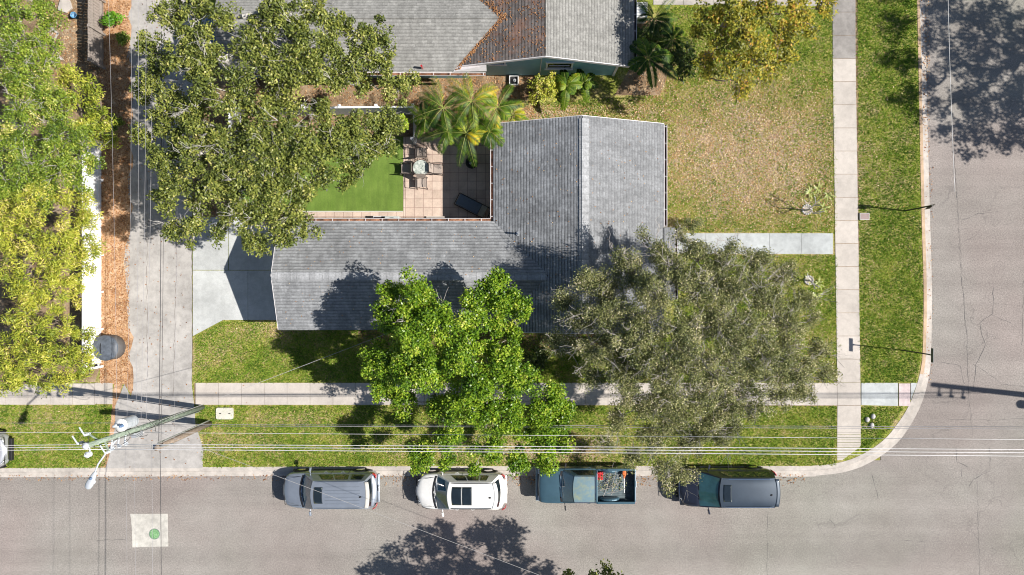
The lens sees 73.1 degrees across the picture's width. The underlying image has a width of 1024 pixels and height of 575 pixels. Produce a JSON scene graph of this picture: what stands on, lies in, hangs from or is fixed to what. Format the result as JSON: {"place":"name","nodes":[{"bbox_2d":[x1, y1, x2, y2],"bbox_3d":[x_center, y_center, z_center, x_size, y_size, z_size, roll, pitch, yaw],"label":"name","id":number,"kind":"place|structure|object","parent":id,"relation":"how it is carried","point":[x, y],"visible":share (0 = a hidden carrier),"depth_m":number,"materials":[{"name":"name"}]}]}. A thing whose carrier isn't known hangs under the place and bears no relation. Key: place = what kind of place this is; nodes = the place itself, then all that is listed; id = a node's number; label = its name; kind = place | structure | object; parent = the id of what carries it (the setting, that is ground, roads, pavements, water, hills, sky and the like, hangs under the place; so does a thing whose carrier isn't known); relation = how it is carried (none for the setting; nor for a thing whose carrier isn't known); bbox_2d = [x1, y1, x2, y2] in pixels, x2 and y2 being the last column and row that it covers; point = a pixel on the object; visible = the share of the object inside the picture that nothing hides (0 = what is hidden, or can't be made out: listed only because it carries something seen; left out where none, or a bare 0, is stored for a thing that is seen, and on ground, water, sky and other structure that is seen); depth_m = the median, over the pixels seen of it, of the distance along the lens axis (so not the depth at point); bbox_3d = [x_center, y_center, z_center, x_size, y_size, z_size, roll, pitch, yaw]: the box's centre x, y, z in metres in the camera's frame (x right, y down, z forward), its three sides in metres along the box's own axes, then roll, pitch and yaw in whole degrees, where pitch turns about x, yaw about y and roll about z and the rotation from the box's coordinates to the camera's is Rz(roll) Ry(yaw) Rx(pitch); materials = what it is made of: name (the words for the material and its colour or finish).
{"place":"outdoors","nodes":[
{"label":"outdoors","id":0,"kind":"place"},
{"bbox_2d":[100,0,133,467],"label":"mulch strip","id":1,"kind":"object","parent":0,"point":[117,392],"visible":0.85,"depth_m":35.89,"materials":[{"name":"brown wood"}]},
{"bbox_2d":[82,139,103,368],"bbox_3d":[-21.283,-1.700,35.105,0.190,1.590,11.707,0,90,0],"label":"vinyl fence","id":2,"kind":"object","parent":1,"relation":"on","point":[93,292],"visible":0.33,"depth_m":35.29,"materials":[{"name":"white plastic"}]},
{"bbox_2d":[87,0,105,68],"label":"wooden fence","id":3,"kind":"object","parent":1,"relation":"on","point":[96,34],"visible":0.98,"depth_m":35.21,"materials":[{"name":"brown wood"}]},
{"bbox_2d":[93,335,125,360],"bbox_3d":[-20.707,3.083,35.451,1.350,0.898,1.310,0,90,0],"label":"covered tub","id":4,"kind":"object","parent":1,"relation":"on","point":[109,347],"visible":0.93,"depth_m":35.13,"materials":[{"name":"grey plastic"}]},
{"bbox_2d":[99,10,125,26],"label":"shrub","id":5,"kind":"object","parent":1,"relation":"on","point":[109,19],"visible":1,"depth_m":35.02,"materials":[{"name":"green plant"}]},
{"bbox_2d":[106,113,125,133],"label":"shrub","id":6,"kind":"object","parent":1,"relation":"on","point":[114,127],"visible":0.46,"depth_m":35.37,"materials":[{"name":"green plant"}]},
{"bbox_2d":[114,31,130,45],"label":"shrub","id":7,"kind":"object","parent":1,"relation":"on","point":[122,38],"visible":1,"depth_m":35.24,"materials":[{"name":"green plant"}]},
{"bbox_2d":[136,24,138,387],"bbox_3d":[-15.052,-9.018,27.600,0.011,1.011,29.619,1,90,0],"label":"overhead wire","id":8,"kind":"object","parent":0,"point":[138,158],"visible":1,"depth_m":27.92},
{"bbox_2d":[106,0,202,467],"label":"driveway","id":9,"kind":"structure","parent":0,"point":[176,328],"depth_m":35.89,"materials":[{"name":"concrete"}]},
{"bbox_2d":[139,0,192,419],"bbox_3d":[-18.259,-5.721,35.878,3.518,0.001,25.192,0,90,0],"label":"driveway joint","id":10,"kind":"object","parent":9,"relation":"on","point":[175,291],"visible":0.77,"depth_m":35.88,"materials":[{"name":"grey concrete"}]},
{"bbox_2d":[193,217,275,335],"bbox_3d":[-14.283,-0.567,35.913,4.567,0.074,6.167,0,90,0],"label":"parking pad","id":11,"kind":"object","parent":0,"point":[240,288],"visible":0.66,"depth_m":35.88,"materials":[{"name":"concrete"}]},
{"bbox_2d":[126,87,407,257],"bbox_3d":[-10.478,-4.885,31.741,12.443,8.492,7.237,0,90,0],"label":"oak tree","id":12,"kind":"object","parent":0,"point":[334,142],"visible":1,"depth_m":28.93,"materials":[{"name":"green plant"}]},
{"bbox_2d":[0,0,676,381],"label":"garden bed","id":13,"kind":"object","parent":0,"point":[6,302],"visible":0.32,"depth_m":35.89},
{"bbox_2d":[0,0,69,81],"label":"leafy tree","id":14,"kind":"object","parent":13,"relation":"on","point":[28,44],"visible":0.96,"depth_m":30.76,"materials":[{"name":"green plant"}]},
{"bbox_2d":[0,295,100,398],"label":"bamboo thicket","id":15,"kind":"object","parent":13,"relation":"on","point":[16,377],"visible":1,"depth_m":31.19,"materials":[{"name":"yellow plant"}]},
{"bbox_2d":[0,178,109,316],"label":"bamboo thicket","id":16,"kind":"object","parent":13,"relation":"on","point":[20,288],"visible":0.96,"depth_m":31.00,"materials":[{"name":"yellow plant"}]},
{"bbox_2d":[58,0,72,12],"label":"stone slab","id":17,"kind":"structure","parent":13,"relation":"on","point":[66,6],"depth_m":35.78,"materials":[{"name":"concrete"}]},
{"bbox_2d":[52,62,122,153],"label":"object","id":18,"kind":"object","parent":13,"relation":"on","point":[67,76],"visible":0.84,"depth_m":31.46,"materials":[{"name":"yellow plant"}]},
{"bbox_2d":[128,0,421,120],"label":"oak tree","id":19,"kind":"object","parent":13,"relation":"on","point":[200,73],"visible":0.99,"depth_m":28.46,"materials":[{"name":"green plant"}]},
{"bbox_2d":[242,137,402,210],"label":"artificial turf","id":20,"kind":"structure","parent":13,"relation":"on","point":[380,188],"depth_m":35.87,"materials":[{"name":"green plastic"}]},
{"bbox_2d":[234,104,416,115],"bbox_3d":[-9.500,-9.000,35.105,9.274,1.590,0.190,0,90,0],"label":"garden fence","id":21,"kind":"object","parent":13,"relation":"on","point":[341,110],"visible":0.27,"depth_m":34.83,"materials":[{"name":"white paint"}]},
{"bbox_2d":[410,108,416,144],"bbox_3d":[-5.001,-8.167,35.205,0.155,1.390,1.573,0,90,0],"label":"garden fence","id":22,"kind":"object","parent":13,"relation":"on","point":[413,139],"visible":0.65,"depth_m":34.90,"materials":[{"name":"grey paint"}]},
{"bbox_2d":[407,101,442,136],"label":"palm","id":23,"kind":"object","parent":13,"relation":"on","point":[419,124],"visible":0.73,"depth_m":33.38,"materials":[{"name":"green plant"}]},
{"bbox_2d":[408,76,476,141],"bbox_3d":[-3.233,-8.600,34.128,3.034,3.550,2.843,25,90,0],"label":"palm","id":24,"kind":"object","parent":13,"relation":"on","point":[442,109],"visible":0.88,"depth_m":32.61,"materials":[{"name":"green plant"}]},
{"bbox_2d":[445,72,499,134],"bbox_3d":[-1.885,-8.743,34.036,2.637,3.737,3.023,0,90,0],"label":"palm","id":25,"kind":"object","parent":13,"relation":"on","point":[476,98],"visible":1,"depth_m":32.37,"materials":[{"name":"green plant"}]},
{"bbox_2d":[479,83,528,132],"bbox_3d":[-0.764,-8.601,34.231,2.824,3.347,1.950,-44,90,0],"label":"palm","id":26,"kind":"object","parent":13,"relation":"on","point":[500,113],"visible":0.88,"depth_m":32.76,"materials":[{"name":"green plant"}]},
{"bbox_2d":[509,75,518,85],"bbox_3d":[0.100,-10.717,35.800,0.480,0.200,0.480,0,90,0],"label":"air conditioner","id":27,"kind":"object","parent":13,"relation":"on","point":[514,80],"visible":0.92,"depth_m":35.85,"materials":[{"name":"white paint"}]},
{"bbox_2d":[637,26,654,52],"bbox_3d":[6.425,-12.428,34.947,1.353,1.954,1.479,32,90,0],"label":"shrub","id":28,"kind":"object","parent":13,"relation":"on","point":[646,37],"visible":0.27,"depth_m":34.28,"materials":[{"name":"green plant"}]},
{"bbox_2d":[628,37,677,87],"bbox_3d":[6.497,-10.752,34.229,3.217,3.354,2.046,27,90,0],"label":"palm","id":29,"kind":"object","parent":13,"relation":"on","point":[660,54],"visible":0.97,"depth_m":32.75,"materials":[{"name":"green plant"}]},
{"bbox_2d":[635,0,678,38],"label":"palm","id":30,"kind":"object","parent":13,"relation":"on","point":[648,13],"visible":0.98,"depth_m":32.95,"materials":[{"name":"green plant"}]},
{"bbox_2d":[647,20,672,48],"bbox_3d":[7.442,-12.783,35.232,1.606,1.376,1.586,0,90,0],"label":"shrub","id":31,"kind":"object","parent":13,"relation":"on","point":[658,34],"visible":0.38,"depth_m":34.90,"materials":[{"name":"green plant"}]},
{"bbox_2d":[644,22,694,62],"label":"palm","id":32,"kind":"object","parent":13,"relation":"on","point":[667,46],"visible":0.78,"depth_m":33.56,"materials":[{"name":"green plant"}]},
{"bbox_2d":[253,137,492,224],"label":"patio","id":33,"kind":"structure","parent":0,"point":[438,197],"depth_m":35.87,"materials":[{"name":"beige tile"}]},
{"bbox_2d":[400,162,412,174],"bbox_3d":[-5.387,-6.083,35.380,0.710,0.981,0.595,0,90,0],"label":"patio chair","id":34,"kind":"object","parent":33,"relation":"on","point":[406,169],"visible":0.99,"depth_m":35.44,"materials":[{"name":"black fabric"}]},
{"bbox_2d":[412,159,428,173],"bbox_3d":[-4.633,-6.083,35.505,0.860,0.731,0.860,0,90,0],"label":"patio table","id":35,"kind":"object","parent":33,"relation":"on","point":[420,166],"visible":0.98,"depth_m":35.14,"materials":[{"name":"clear glass"}]},
{"bbox_2d":[415,173,427,189],"bbox_3d":[-4.633,-5.430,35.380,0.595,0.981,0.710,0,90,0],"label":"patio chair","id":36,"kind":"object","parent":33,"relation":"on","point":[420,180],"visible":1,"depth_m":35.43,"materials":[{"name":"beige fabric"}]},
{"bbox_2d":[415,146,427,160],"bbox_3d":[-4.633,-6.870,35.380,0.594,0.981,0.710,0,90,0],"label":"patio chair","id":37,"kind":"object","parent":33,"relation":"on","point":[420,152],"visible":0.98,"depth_m":35.44,"materials":[{"name":"beige fabric"}]},
{"bbox_2d":[429,162,443,175],"bbox_3d":[-3.880,-6.083,35.380,0.710,0.981,0.594,0,90,0],"label":"patio chair","id":38,"kind":"object","parent":33,"relation":"on","point":[437,169],"visible":1,"depth_m":35.44,"materials":[{"name":"beige fabric"}]},
{"bbox_2d":[420,108,469,154],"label":"palm","id":39,"kind":"object","parent":33,"relation":"on","point":[446,143],"visible":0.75,"depth_m":33.20,"materials":[{"name":"green plant"}]},
{"bbox_2d":[443,109,494,166],"bbox_3d":[-2.122,-7.308,34.344,2.531,3.115,2.920,41,90,0],"label":"palm","id":40,"kind":"object","parent":33,"relation":"on","point":[468,139],"visible":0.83,"depth_m":33.02,"materials":[{"name":"green plant"}]},
{"bbox_2d":[465,156,477,168],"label":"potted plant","id":41,"kind":"object","parent":33,"relation":"on","point":[468,162],"visible":0.82,"depth_m":35.52,"materials":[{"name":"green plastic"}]},
{"bbox_2d":[454,193,489,217],"bbox_3d":[-1.955,-4.144,35.583,2.058,0.468,0.684,27,90,0],"label":"sun lounger","id":42,"kind":"object","parent":33,"relation":"on","point":[469,203],"visible":0.83,"depth_m":35.48,"materials":[{"name":"fabric"}]},
{"bbox_2d":[469,111,504,148],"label":"palm","id":43,"kind":"object","parent":33,"relation":"on","point":[482,124],"visible":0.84,"depth_m":33.02,"materials":[{"name":"green plant"}]},
{"bbox_2d":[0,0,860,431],"bbox_3d":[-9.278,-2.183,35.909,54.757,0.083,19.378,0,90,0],"label":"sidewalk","id":44,"kind":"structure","parent":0,"point":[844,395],"depth_m":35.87,"materials":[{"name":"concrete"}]},
{"bbox_2d":[0,0,924,468],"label":"lawn","id":45,"kind":"structure","parent":0,"point":[608,86],"depth_m":35.90,"materials":[{"name":"plant"}]},
{"bbox_2d":[0,430,13,468],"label":"parked car","id":46,"kind":"object","parent":45,"relation":"on","point":[6,456],"visible":0.94,"depth_m":35.38,"materials":[{"name":"silver metal"}]},
{"bbox_2d":[0,50,106,214],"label":"leafy tree","id":47,"kind":"object","parent":45,"relation":"on","point":[64,161],"visible":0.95,"depth_m":30.33,"materials":[{"name":"green plant"}]},
{"bbox_2d":[72,405,204,489],"bbox_3d":[-16.554,6.540,30.782,1.325,10.244,2.952,36,90,0],"label":"utility pole","id":48,"kind":"object","parent":45,"relation":"on","point":[123,426],"visible":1,"depth_m":27.97,"materials":[{"name":"white paint"}]},
{"bbox_2d":[108,0,116,388],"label":"overhead wire","id":49,"kind":"object","parent":48,"relation":"attached to","point":[113,199],"visible":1,"depth_m":27.29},
{"bbox_2d":[127,0,131,400],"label":"overhead wire","id":50,"kind":"object","parent":48,"relation":"attached to","point":[130,190],"visible":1,"depth_m":27.37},
{"bbox_2d":[141,113,145,405],"bbox_3d":[-14.961,-9.153,28.000,0.011,1.011,30.057,1,90,0],"label":"overhead wire","id":51,"kind":"object","parent":48,"relation":"attached to","point":[144,235],"visible":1,"depth_m":28.43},
{"bbox_2d":[146,0,152,413],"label":"overhead wire","id":52,"kind":"object","parent":48,"relation":"attached to","point":[150,212],"visible":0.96,"depth_m":29.51,"materials":[{"name":"black metal"}]},
{"bbox_2d":[158,0,161,440],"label":"overhead wire","id":53,"kind":"object","parent":48,"relation":"attached to","point":[160,275],"visible":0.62,"depth_m":30.45,"materials":[{"name":"black metal"}]},
{"bbox_2d":[161,209,163,420],"bbox_3d":[-15.230,-9.572,30.000,0.017,1.017,32.732,1,90,0],"label":"overhead wire","id":54,"kind":"object","parent":48,"relation":"attached to","point":[162,333],"visible":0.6,"depth_m":30.47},
{"bbox_2d":[153,334,384,423],"bbox_3d":[-10.794,4.054,31.901,11.136,2.816,0.017,-21,90,0],"label":"overhead wire","id":55,"kind":"object","parent":48,"relation":"attached to","point":[264,380],"visible":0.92,"depth_m":31.96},
{"bbox_2d":[146,427,537,574],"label":"overhead wire","id":56,"kind":"object","parent":48,"relation":"attached to","point":[347,502],"visible":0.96,"depth_m":29.92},
{"bbox_2d":[111,449,991,455],"bbox_3d":[7.897,6.537,27.151,47.674,0.624,0.024,0,90,0],"label":"overhead wire","id":57,"kind":"object","parent":48,"relation":"attached to","point":[552,452],"visible":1,"depth_m":27.26,"materials":[{"name":"metal"}]},
{"bbox_2d":[118,446,1023,452],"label":"overhead wire","id":58,"kind":"object","parent":48,"relation":"attached to","point":[590,449],"visible":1,"depth_m":27.79,"materials":[{"name":"metal"}]},
{"bbox_2d":[124,444,1023,449],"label":"overhead wire","id":59,"kind":"object","parent":48,"relation":"attached to","point":[561,446],"visible":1,"depth_m":28.34,"materials":[{"name":"metal"}]},
{"bbox_2d":[157,424,990,426],"bbox_3d":[7.833,6.151,30.651,47.800,0.723,0.023,0,90,0],"label":"overhead wire","id":60,"kind":"object","parent":48,"relation":"attached to","point":[627,425],"visible":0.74,"depth_m":30.77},
{"bbox_2d":[145,432,1023,439],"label":"overhead wire","id":61,"kind":"object","parent":48,"relation":"attached to","point":[577,435],"visible":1,"depth_m":29.62,"materials":[{"name":"metal"}]},
{"bbox_2d":[270,426,975,428],"bbox_3d":[7.833,6.151,30.251,47.800,0.923,0.023,0,90,0],"label":"overhead wire","id":62,"kind":"object","parent":48,"relation":"attached to","point":[602,427],"visible":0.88,"depth_m":30.53,"materials":[{"name":"grey metal"}]},
{"bbox_2d":[153,420,211,450],"bbox_3d":[-15.446,7.026,33.150,0.908,5.502,0.329,0,90,0],"label":"utility pole","id":63,"kind":"object","parent":45,"relation":"on","point":[188,432],"visible":0.86,"depth_m":32.72,"materials":[{"name":"wood"}]},
{"bbox_2d":[216,408,233,418],"bbox_3d":[-14.900,6.533,35.862,0.900,0.076,0.600,0,90,0],"label":"meter lid","id":64,"kind":"object","parent":45,"relation":"on","point":[221,413],"visible":1,"depth_m":35.83,"materials":[{"name":"concrete"}]},
{"bbox_2d":[294,211,402,211],"bbox_3d":[-9.825,-3.950,35.898,8.350,0.085,0.047,0,90,0],"label":"turf edging","id":65,"kind":"object","parent":45,"relation":"on","point":[353,211],"visible":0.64,"depth_m":35.85,"materials":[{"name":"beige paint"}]},
{"bbox_2d":[213,0,636,77],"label":"house","id":66,"kind":"structure","parent":45,"relation":"on","point":[439,38],"depth_m":32.56,"materials":[{"name":"beige"}]},
{"bbox_2d":[456,0,545,69],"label":"roof leaf litter","id":67,"kind":"object","parent":66,"relation":"on","point":[477,45],"visible":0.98,"depth_m":32.39,"materials":[{"name":"brown plant"}]},
{"bbox_2d":[545,62,573,69],"bbox_3d":[2.350,-10.975,34.250,1.430,1.030,0.100,0,90,0],"label":"window","id":68,"kind":"structure","parent":66,"relation":"in","point":[549,65],"depth_m":34.24,"materials":[{"name":"black glass"}]},
{"bbox_2d":[356,264,576,478],"bbox_3d":[-1.970,3.989,32.067,9.897,7.720,10.084,0,90,0],"label":"leafy tree","id":69,"kind":"object","parent":45,"relation":"on","point":[409,362],"visible":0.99,"depth_m":29.76,"materials":[{"name":"green plant"}]},
{"bbox_2d":[0,0,933,485],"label":"leaf litter","id":70,"kind":"object","parent":45,"relation":"on","point":[122,134],"visible":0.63,"depth_m":35.87,"materials":[{"name":"brown plant"}]},
{"bbox_2d":[271,115,677,333],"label":"house","id":71,"kind":"structure","parent":45,"relation":"on","point":[526,263],"depth_m":32.62,"materials":[{"name":"grey"}]},
{"bbox_2d":[289,129,657,326],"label":"roof litter","id":72,"kind":"object","parent":71,"relation":"on","point":[487,237],"visible":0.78,"depth_m":32.61,"materials":[{"name":"brown plant"}]},
{"bbox_2d":[499,100,528,121],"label":"palm","id":73,"kind":"object","parent":45,"relation":"on","point":[518,116],"visible":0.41,"depth_m":33.75,"materials":[{"name":"green plant"}]},
{"bbox_2d":[522,345,550,369],"bbox_3d":[1.249,3.526,34.947,1.324,1.918,1.280,-37,90,0],"label":"shrub","id":74,"kind":"object","parent":45,"relation":"on","point":[538,358],"visible":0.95,"depth_m":34.31,"materials":[{"name":"green plant"}]},
{"bbox_2d":[527,70,557,105],"bbox_3d":[1.564,-9.934,34.924,1.681,1.979,1.614,-14,90,0],"label":"shrub","id":75,"kind":"object","parent":45,"relation":"on","point":[545,90],"visible":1,"depth_m":34.47,"materials":[{"name":"yellow plant"}]},
{"bbox_2d":[555,69,581,110],"bbox_3d":[2.644,-10.112,34.565,1.574,0.631,2.053,39,90,0],"label":"broadleaf plant","id":76,"kind":"object","parent":45,"relation":"on","point":[567,84],"visible":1,"depth_m":34.41,"materials":[{"name":"green plant"}]},
{"bbox_2d":[570,69,598,102],"bbox_3d":[3.552,-10.255,34.669,1.619,0.608,1.498,27,90,0],"label":"broadleaf plant","id":77,"kind":"object","parent":45,"relation":"on","point":[588,82],"visible":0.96,"depth_m":34.58,"materials":[{"name":"green plant"}]},
{"bbox_2d":[663,41,697,83],"bbox_3d":[8.213,-10.937,34.431,1.975,2.980,2.076,0,90,0],"label":"shrub","id":78,"kind":"object","parent":45,"relation":"on","point":[681,59],"visible":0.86,"depth_m":33.50,"materials":[{"name":"green plant"}]},
{"bbox_2d":[540,218,846,501],"bbox_3d":[7.652,2.279,31.286,12.781,9.353,12.123,-40,90,0],"label":"oak tree","id":79,"kind":"object","parent":45,"relation":"on","point":[740,362],"visible":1,"depth_m":28.83,"materials":[{"name":"green plant"}]},
{"bbox_2d":[683,216,705,235],"bbox_3d":[9.284,-3.291,35.325,1.197,1.174,1.041,-39,90,0],"label":"shrub","id":80,"kind":"object","parent":45,"relation":"on","point":[697,223],"visible":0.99,"depth_m":35.06,"materials":[{"name":"green plant"}]},
{"bbox_2d":[688,0,838,102],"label":"autumn tree","id":81,"kind":"object","parent":45,"relation":"on","point":[791,27],"visible":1,"depth_m":29.66,"materials":[{"name":"yellow plant"}]},
{"bbox_2d":[801,204,812,214],"bbox_3d":[15.300,-4.050,35.855,0.578,0.090,0.585,0,90,0],"label":"stone ring","id":82,"kind":"object","parent":45,"relation":"on","point":[804,211],"visible":0.84,"depth_m":35.84,"materials":[{"name":"grey stone"}]},
{"bbox_2d":[804,193,826,216],"bbox_3d":[15.235,-4.173,35.023,0.758,1.759,1.209,-40,90,0],"label":"plumeria","id":83,"kind":"object","parent":82,"relation":"in","point":[815,204],"visible":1,"depth_m":34.49,"materials":[{"name":"grey plant"}]},
{"bbox_2d":[901,348,933,362],"bbox_3d":[20.250,3.270,34.557,0.060,2.685,0.680,0,90,0],"label":"street sign","id":84,"kind":"object","parent":45,"relation":"on","point":[932,355],"visible":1,"depth_m":33.34,"materials":[{"name":"metal"}]},
{"bbox_2d":[0,0,1023,574],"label":"road","id":85,"kind":"structure","parent":0,"point":[934,504],"depth_m":36.00,"materials":[{"name":"grey asphalt"}]},
{"bbox_2d":[130,514,167,546],"bbox_3d":[-18.892,12.658,36.001,1.983,0.018,1.750,0,90,0],"label":"road patch","id":86,"kind":"object","parent":85,"relation":"on","point":[143,525],"visible":1,"depth_m":35.99,"materials":[{"name":"concrete"}]},
{"bbox_2d":[149,528,159,538],"bbox_3d":[-18.617,12.833,35.984,0.570,0.015,0.570,0,90,0],"label":"manhole cover","id":87,"kind":"object","parent":86,"relation":"on","point":[154,533],"visible":1,"depth_m":35.98,"materials":[{"name":"green metal"}]},
{"bbox_2d":[283,467,379,515],"bbox_3d":[-9.232,10.300,35.089,4.895,1.815,2.456,0,90,0],"label":"parked suv","id":88,"kind":"object","parent":85,"relation":"on","point":[359,487],"visible":1,"depth_m":34.55,"materials":[{"name":"silver metal"}]},
{"bbox_2d":[416,469,506,516],"bbox_3d":[-2.583,10.360,35.130,4.695,1.731,2.456,0,90,0],"label":"parked suv","id":89,"kind":"object","parent":85,"relation":"on","point":[486,489],"visible":0.94,"depth_m":34.66,"materials":[{"name":"white paint"}]},
{"bbox_2d":[0,0,931,476],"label":"kerb","id":90,"kind":"structure","parent":85,"relation":"on","point":[640,470],"depth_m":35.98,"materials":[{"name":"concrete"}]},
{"bbox_2d":[917,0,926,373],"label":"kerb edge","id":91,"kind":"object","parent":90,"relation":"on","point":[922,209],"visible":0.98,"depth_m":35.88,"materials":[{"name":"concrete"}]},
{"bbox_2d":[99,157,1023,574],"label":"road crack","id":92,"kind":"object","parent":85,"relation":"on","point":[947,363],"visible":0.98,"depth_m":36.00,"materials":[{"name":"grey asphalt"}]},
{"bbox_2d":[536,463,636,510],"bbox_3d":[3.795,10.050,35.167,5.160,1.657,2.384,0,90,0],"label":"pickup truck","id":93,"kind":"object","parent":85,"relation":"on","point":[565,483],"visible":0.89,"depth_m":34.95,"materials":[{"name":"blue paint"}]},
{"bbox_2d":[598,466,626,495],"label":"cut branches","id":94,"kind":"object","parent":93,"relation":"in","point":[599,480],"visible":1,"depth_m":35.06,"materials":[{"name":"brown plant"}]},
{"bbox_2d":[675,464,780,513],"bbox_3d":[10.938,10.200,35.100,5.075,1.791,2.513,0,90,0],"label":"parked minivan","id":95,"kind":"object","parent":85,"relation":"on","point":[750,486],"visible":0.91,"depth_m":34.43,"materials":[{"name":"grey paint"}]},
{"bbox_2d":[653,0,832,5],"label":"path","id":96,"kind":"structure","parent":0,"point":[681,2],"depth_m":35.87,"materials":[{"name":"concrete"}]},
{"bbox_2d":[678,233,832,253],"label":"path","id":97,"kind":"structure","parent":0,"point":[805,243],"depth_m":35.87,"materials":[{"name":"concrete"}]},
{"bbox_2d":[832,0,855,57],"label":"sidewalk","id":98,"kind":"structure","parent":0,"point":[844,33],"depth_m":35.87,"materials":[{"name":"concrete"}]},
{"bbox_2d":[837,432,860,459],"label":"sidewalk ramp","id":99,"kind":"structure","parent":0,"point":[848,439],"depth_m":35.87,"materials":[{"name":"concrete"}]},
{"bbox_2d":[861,383,916,405],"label":"sidewalk","id":100,"kind":"structure","parent":0,"point":[882,394],"depth_m":35.87,"materials":[{"name":"concrete"}]},
{"bbox_2d":[899,383,909,405],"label":"tactile paving","id":101,"kind":"structure","parent":100,"relation":"on","point":[904,394],"depth_m":35.87,"materials":[{"name":"concrete"}]},
{"bbox_2d":[948,9,954,188],"bbox_3d":[18.491,-10.702,29.150,0.017,0.717,13.263,-4,90,0],"label":"overhead wire","id":102,"kind":"object","parent":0,"point":[950,90],"visible":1,"depth_m":29.36,"materials":[{"name":"metal"}]},
{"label":"far lawn","id":103,"kind":"structure","parent":0,"visible":0},
{"bbox_2d":[562,559,623,574],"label":"leafy tree","id":104,"kind":"object","parent":103,"relation":"on","point":[605,568],"visible":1,"depth_m":31.60,"materials":[{"name":"green plant"}]},
{"bbox_3d":[-66.000,6.350,31.100,0.338,9.600,0.338,0,90,0],"label":"utility pole","id":105,"kind":"object","parent":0,"visible":0},
{"bbox_2d":[0,432,144,432],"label":"overhead wire","id":106,"kind":"object","parent":105,"relation":"attached to","point":[59,432],"visible":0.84,"depth_m":30.24,"materials":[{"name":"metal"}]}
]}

